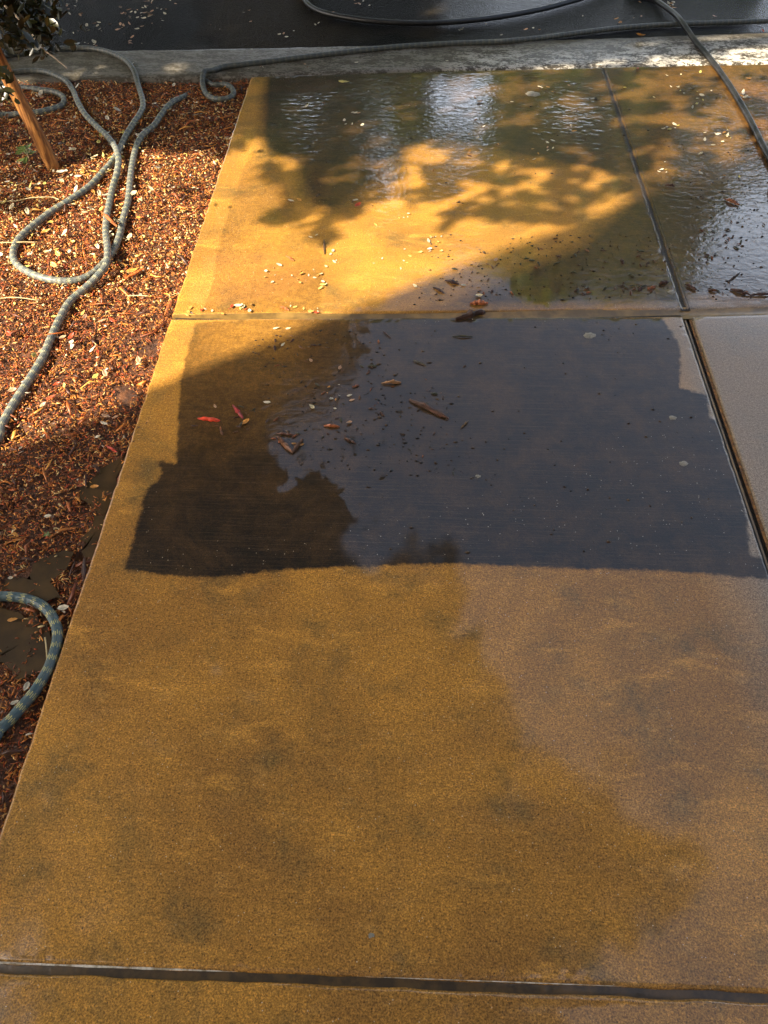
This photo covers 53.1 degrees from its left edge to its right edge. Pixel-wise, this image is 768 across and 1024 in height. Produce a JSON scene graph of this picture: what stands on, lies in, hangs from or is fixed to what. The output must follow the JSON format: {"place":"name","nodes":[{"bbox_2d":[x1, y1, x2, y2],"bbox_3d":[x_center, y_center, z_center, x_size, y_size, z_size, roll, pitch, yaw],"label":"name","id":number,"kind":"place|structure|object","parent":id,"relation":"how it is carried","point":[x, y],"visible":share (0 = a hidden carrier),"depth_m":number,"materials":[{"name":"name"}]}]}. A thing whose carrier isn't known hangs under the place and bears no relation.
{"place":"outdoors","nodes":[
{"label":"outdoors","id":0,"kind":"place"},
{"bbox_2d":[0,78,248,833],"bbox_3d":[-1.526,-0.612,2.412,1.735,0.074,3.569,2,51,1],"label":"mulch","id":1,"kind":"object","parent":0,"point":[51,285],"visible":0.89,"depth_m":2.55,"materials":[{"name":"brown plant"}]},
{"bbox_2d":[0,241,37,242],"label":"dry stem","id":2,"kind":"object","parent":1,"relation":"on","point":[20,242],"visible":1,"depth_m":2.65,"materials":[{"name":"plant"}]},
{"bbox_2d":[0,297,38,300],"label":"dry stem","id":3,"kind":"object","parent":1,"relation":"on","point":[19,297],"visible":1,"depth_m":2.45,"materials":[{"name":"plant"}]},
{"bbox_2d":[0,608,50,678],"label":"puddle","id":4,"kind":"object","parent":1,"relation":"on","point":[16,651],"visible":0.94,"depth_m":1.71,"materials":[{"name":"liquid"}]},
{"bbox_2d":[15,143,35,163],"bbox_3d":[-1.397,-1.398,3.006,0.076,0.066,0.083,24,55,18],"label":"weed","id":5,"kind":"object","parent":1,"relation":"on","point":[21,149],"visible":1,"depth_m":3.00,"materials":[{"name":"plant"}]},
{"bbox_2d":[23,682,29,690],"bbox_3d":[-0.757,0.368,1.627,0.010,0.008,0.018,37,60,26],"label":"fallen leaf","id":6,"kind":"object","parent":1,"relation":"on","point":[26,685],"visible":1,"depth_m":1.63,"materials":[{"name":"white plant"}]},
{"bbox_2d":[22,607,34,611],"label":"bark chip","id":7,"kind":"object","parent":1,"relation":"on","point":[29,609],"visible":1,"depth_m":1.75,"materials":[{"name":"brown wood"}]},
{"bbox_2d":[0,196,58,201],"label":"dry stem","id":8,"kind":"object","parent":1,"relation":"on","point":[30,198],"visible":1,"depth_m":2.84,"materials":[{"name":"plant"}]},
{"bbox_2d":[0,47,59,171],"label":"tree stake","id":9,"kind":"object","parent":1,"relation":"on","point":[35,131],"visible":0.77,"depth_m":2.86,"materials":[{"name":"orange wood"}]},
{"bbox_2d":[1,550,72,607],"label":"puddle","id":10,"kind":"object","parent":1,"relation":"on","point":[43,573],"visible":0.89,"depth_m":1.82,"materials":[{"name":"liquid"}]},
{"bbox_2d":[0,0,86,105],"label":"young oak","id":11,"kind":"object","parent":1,"relation":"on","point":[25,25],"visible":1,"depth_m":2.57,"materials":[{"name":"green plant"}]},
{"bbox_2d":[44,637,47,657],"bbox_3d":[-0.742,0.299,1.688,0.004,0.008,0.053,-14,53,-11],"label":"dry stem","id":12,"kind":"object","parent":1,"relation":"on","point":[46,646],"visible":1,"depth_m":1.69,"materials":[{"name":"plant"}]},
{"bbox_2d":[0,68,121,739],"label":"garden hose","id":13,"kind":"object","parent":1,"relation":"on","point":[26,701],"visible":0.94,"depth_m":2.30,"materials":[{"name":"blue rubber"}]},
{"bbox_2d":[101,211,116,226],"bbox_3d":[-0.970,-1.035,2.708,0.013,0.012,0.126,-32,58,-23],"label":"bark chip","id":14,"kind":"object","parent":13,"relation":"on","point":[107,217],"visible":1,"depth_m":2.70,"materials":[{"name":"wood"}]},
{"bbox_2d":[57,604,68,609],"bbox_3d":[-0.733,0.218,1.757,0.026,0.006,0.014,-16,60,-13],"label":"fallen leaf","id":15,"kind":"object","parent":1,"relation":"on","point":[62,607],"visible":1,"depth_m":1.76,"materials":[{"name":"white plant"}]},
{"bbox_2d":[81,557,86,580],"bbox_3d":[-0.712,0.133,1.823,0.014,0.008,0.068,-10,52,-8],"label":"bark chip","id":16,"kind":"object","parent":1,"relation":"on","point":[83,571],"visible":1,"depth_m":1.82,"materials":[{"name":"brown wood"}]},
{"bbox_2d":[80,504,109,559],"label":"puddle","id":17,"kind":"object","parent":1,"relation":"on","point":[88,549],"visible":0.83,"depth_m":1.90,"materials":[{"name":"liquid"}]},
{"bbox_2d":[80,452,126,515],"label":"puddle","id":18,"kind":"object","parent":1,"relation":"on","point":[105,480],"visible":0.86,"depth_m":2.00,"materials":[{"name":"liquid"}]},
{"bbox_2d":[106,445,116,451],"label":"bark chip","id":19,"kind":"object","parent":1,"relation":"on","point":[111,448],"visible":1,"depth_m":2.06,"materials":[{"name":"red wood"}]},
{"bbox_2d":[126,268,137,271],"bbox_3d":[-0.842,-0.808,2.571,0.040,0.005,0.020,-22,59,-15],"label":"bark flake","id":20,"kind":"object","parent":1,"relation":"on","point":[132,270],"visible":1,"depth_m":2.57,"materials":[{"name":"beige plant"}]},
{"bbox_2d":[124,269,143,278],"bbox_3d":[-0.834,-0.796,2.565,0.015,0.007,0.077,35,59,24],"label":"bark chip","id":21,"kind":"object","parent":1,"relation":"on","point":[133,274],"visible":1,"depth_m":2.56,"materials":[{"name":"orange wood"}]},
{"bbox_2d":[165,301,171,313],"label":"bark chip","id":22,"kind":"object","parent":1,"relation":"on","point":[169,305],"visible":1,"depth_m":2.44,"materials":[{"name":"orange wood"}]},
{"bbox_2d":[6,0,759,575],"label":"leaf litter","id":23,"kind":"object","parent":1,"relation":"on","point":[336,126],"visible":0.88,"depth_m":3.21,"materials":[{"name":"beige plant"}]},
{"bbox_2d":[4,18,767,284],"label":"garden hose","id":24,"kind":"object","parent":1,"relation":"on","point":[55,208],"visible":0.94,"depth_m":3.46,"materials":[{"name":"grey rubber"}]},
{"bbox_2d":[0,317,767,993],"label":"pavement","id":25,"kind":"structure","parent":0,"point":[306,713],"depth_m":1.63,"materials":[{"name":"concrete"}]},
{"bbox_2d":[0,961,233,971],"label":"joint","id":26,"kind":"object","parent":25,"relation":"on","point":[99,966],"visible":1,"depth_m":1.30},
{"bbox_2d":[197,417,219,421],"bbox_3d":[-0.483,-0.257,2.116,0.064,0.007,0.015,7,52,6],"label":"leaf","id":27,"kind":"object","parent":25,"relation":"on","point":[210,419],"visible":1,"depth_m":2.11,"materials":[{"name":"red plant"}]},
{"bbox_2d":[232,405,242,418],"bbox_3d":[-0.406,-0.281,2.135,0.015,0.008,0.062,-27,56,-20],"label":"leaf","id":28,"kind":"object","parent":25,"relation":"on","point":[237,410],"visible":1,"depth_m":2.13,"materials":[{"name":"red plant"}]},
{"bbox_2d":[277,436,292,452],"bbox_3d":[-0.264,-0.182,2.054,0.014,0.011,0.075,-31,58,-22],"label":"bark chip","id":29,"kind":"object","parent":25,"relation":"on","point":[285,445],"visible":1,"depth_m":2.05,"materials":[{"name":"brown wood"}]},
{"bbox_2d":[276,432,293,435],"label":"bark chip","id":30,"kind":"object","parent":25,"relation":"on","point":[284,433],"visible":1,"depth_m":2.08,"materials":[{"name":"brown wood"}]},
{"bbox_2d":[291,438,302,453],"bbox_3d":[-0.231,-0.179,2.051,0.012,0.013,0.058,22,55,16],"label":"bark chip","id":31,"kind":"object","parent":25,"relation":"on","point":[296,446],"visible":1,"depth_m":2.04,"materials":[{"name":"brown wood"}]},
{"bbox_2d":[324,424,339,426],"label":"bark chip","id":32,"kind":"object","parent":25,"relation":"on","point":[330,425],"visible":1,"depth_m":2.10,"materials":[{"name":"brown wood"}]},
{"bbox_2d":[0,964,767,1002],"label":"joint","id":33,"kind":"object","parent":25,"relation":"on","point":[403,982],"visible":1,"depth_m":1.29,"materials":[{"name":"concrete"}]},
{"bbox_2d":[381,379,400,383],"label":"bark chip","id":34,"kind":"object","parent":25,"relation":"on","point":[393,381],"visible":1,"depth_m":2.21,"materials":[{"name":"brown wood"}]},
{"bbox_2d":[172,309,679,319],"bbox_3d":[0.134,-0.608,2.407,1.594,0.004,0.083,-1,51,0],"label":"joint","id":35,"kind":"object","parent":25,"relation":"on","point":[572,313],"visible":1,"depth_m":2.42,"materials":[{"name":"concrete"}]},
{"bbox_2d":[175,315,680,319],"bbox_3d":[0.139,-0.601,2.401,1.584,0.001,0.029,0,51,0],"label":"joint","id":36,"kind":"object","parent":35,"relation":"on","point":[587,317],"visible":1,"depth_m":2.41,"materials":[{"name":"concrete"}]},
{"bbox_2d":[455,309,485,320],"bbox_3d":[0.271,-0.621,2.400,0.104,0.028,0.027,-19,54,-14],"label":"bark strip","id":37,"kind":"object","parent":35,"relation":"on","point":[470,313],"visible":1,"depth_m":2.40,"materials":[{"name":"brown wood"}]},
{"bbox_2d":[409,399,448,418],"bbox_3d":[0.125,-0.292,2.139,0.132,0.017,0.017,28,57,21],"label":"bark strip","id":38,"kind":"object","parent":25,"relation":"on","point":[429,408],"visible":1,"depth_m":2.14,"materials":[{"name":"brown wood"}]},
{"bbox_2d":[452,335,472,336],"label":"bark chip","id":39,"kind":"object","parent":25,"relation":"on","point":[462,336],"visible":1,"depth_m":2.34,"materials":[{"name":"brown wood"}]},
{"bbox_2d":[360,976,608,985],"bbox_3d":[0.179,0.787,1.290,0.455,0.001,0.002,2,51,1],"label":"joint","id":40,"kind":"object","parent":25,"relation":"on","point":[496,981],"visible":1,"depth_m":1.29,"materials":[{"name":"grey concrete"}]},
{"bbox_2d":[583,332,595,338],"bbox_3d":[0.628,-0.540,2.347,0.039,0.003,0.030,2,51,1],"label":"mortar spot","id":41,"kind":"object","parent":25,"relation":"on","point":[589,335],"visible":1,"depth_m":2.34,"materials":[{"name":"grey concrete"}]},
{"bbox_2d":[679,461,687,465],"bbox_3d":[0.787,-0.128,2.019,0.024,0.002,0.018,-16,53,-12],"label":"mortar spot","id":42,"kind":"object","parent":25,"relation":"on","point":[683,463],"visible":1,"depth_m":2.02,"materials":[{"name":"grey concrete"}]},
{"bbox_2d":[684,320,767,571],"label":"joint","id":43,"kind":"object","parent":25,"relation":"on","point":[761,538],"visible":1,"depth_m":2.06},
{"bbox_2d":[689,320,767,549],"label":"joint","id":44,"kind":"object","parent":43,"relation":"on","point":[733,446],"visible":1,"depth_m":2.08,"materials":[{"name":"grey concrete"}]},
{"bbox_2d":[0,973,767,1023],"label":"pavement","id":45,"kind":"structure","parent":0,"point":[57,999],"depth_m":1.27,"materials":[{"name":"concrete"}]},
{"bbox_2d":[0,0,767,52],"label":"street","id":46,"kind":"structure","parent":0,"point":[202,24],"depth_m":3.92,"materials":[{"name":"grey asphalt"}]},
{"bbox_2d":[302,0,767,161],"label":"pressure hose","id":47,"kind":"object","parent":46,"relation":"on","point":[732,90],"visible":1,"depth_m":3.87,"materials":[{"name":"black rubber"}]},
{"bbox_2d":[172,68,682,317],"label":"pavement","id":48,"kind":"structure","parent":0,"point":[256,223],"depth_m":2.83,"materials":[{"name":"concrete"}]},
{"bbox_2d":[445,279,458,284],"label":"bark chip","id":49,"kind":"object","parent":48,"relation":"on","point":[451,281],"visible":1,"depth_m":2.51,"materials":[{"name":"brown wood"}]},
{"bbox_2d":[470,299,487,304],"bbox_3d":[0.302,-0.667,2.438,0.059,0.017,0.020,-2,51,-2],"label":"bark chip","id":50,"kind":"object","parent":48,"relation":"on","point":[479,302],"visible":1,"depth_m":2.44,"materials":[{"name":"brown wood"}]},
{"bbox_2d":[252,85,767,552],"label":"dirt crumbs","id":51,"kind":"object","parent":48,"relation":"on","point":[404,442],"visible":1,"depth_m":2.32,"materials":[{"name":"brown soil"}]},
{"bbox_2d":[525,91,539,96],"bbox_3d":[0.655,-1.843,3.385,0.068,0.005,0.056,2,51,1],"label":"mortar spot","id":52,"kind":"object","parent":48,"relation":"on","point":[532,93],"visible":1,"depth_m":3.38,"materials":[{"name":"grey concrete"}]},
{"bbox_2d":[659,280,668,284],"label":"bark chip","id":53,"kind":"object","parent":48,"relation":"on","point":[663,282],"visible":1,"depth_m":2.50,"materials":[{"name":"brown wood"}]},
{"bbox_2d":[604,64,767,321],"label":"pavement","id":54,"kind":"structure","parent":0,"point":[676,207],"depth_m":2.98,"materials":[{"name":"concrete"}]},
{"bbox_2d":[600,68,690,311],"bbox_3d":[0.983,-1.345,2.993,0.030,0.004,1.820,2,51,1],"label":"joint","id":55,"kind":"object","parent":54,"relation":"on","point":[663,249],"visible":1,"depth_m":2.83,"materials":[{"name":"grey concrete"}]},
{"bbox_2d":[685,284,696,289],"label":"bark chip","id":56,"kind":"object","parent":54,"relation":"on","point":[692,287],"visible":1,"depth_m":2.49,"materials":[{"name":"brown wood"}]},
{"bbox_2d":[678,307,767,318],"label":"joint","id":57,"kind":"object","parent":54,"relation":"on","point":[720,312],"visible":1,"depth_m":2.43,"materials":[{"name":"concrete"}]},
{"bbox_2d":[724,198,739,204],"bbox_3d":[1.276,-1.140,2.817,0.062,0.013,0.014,37,60,26],"label":"bark chip","id":58,"kind":"object","parent":54,"relation":"on","point":[733,201],"visible":1,"depth_m":2.81,"materials":[{"name":"brown wood"}]},
{"bbox_2d":[730,288,750,294],"bbox_3d":[1.149,-0.712,2.477,0.066,0.013,0.015,24,55,18],"label":"bark chip","id":59,"kind":"object","parent":54,"relation":"on","point":[741,291],"visible":1,"depth_m":2.47,"materials":[{"name":"brown wood"}]},
{"bbox_2d":[751,292,767,295],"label":"bark chip","id":60,"kind":"object","parent":54,"relation":"on","point":[761,294],"visible":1,"depth_m":2.47,"materials":[{"name":"brown wood"}]},
{"bbox_2d":[690,315,767,539],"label":"pavement","id":61,"kind":"structure","parent":0,"point":[734,350],"depth_m":2.22,"materials":[{"name":"concrete"}]},
{"label":"ground","id":62,"kind":"structure","parent":0,"visible":0},
{"bbox_2d":[6,33,767,85],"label":"kerb","id":63,"kind":"structure","parent":62,"relation":"on","point":[183,67],"depth_m":3.61,"materials":[{"name":"concrete"}]}
]}

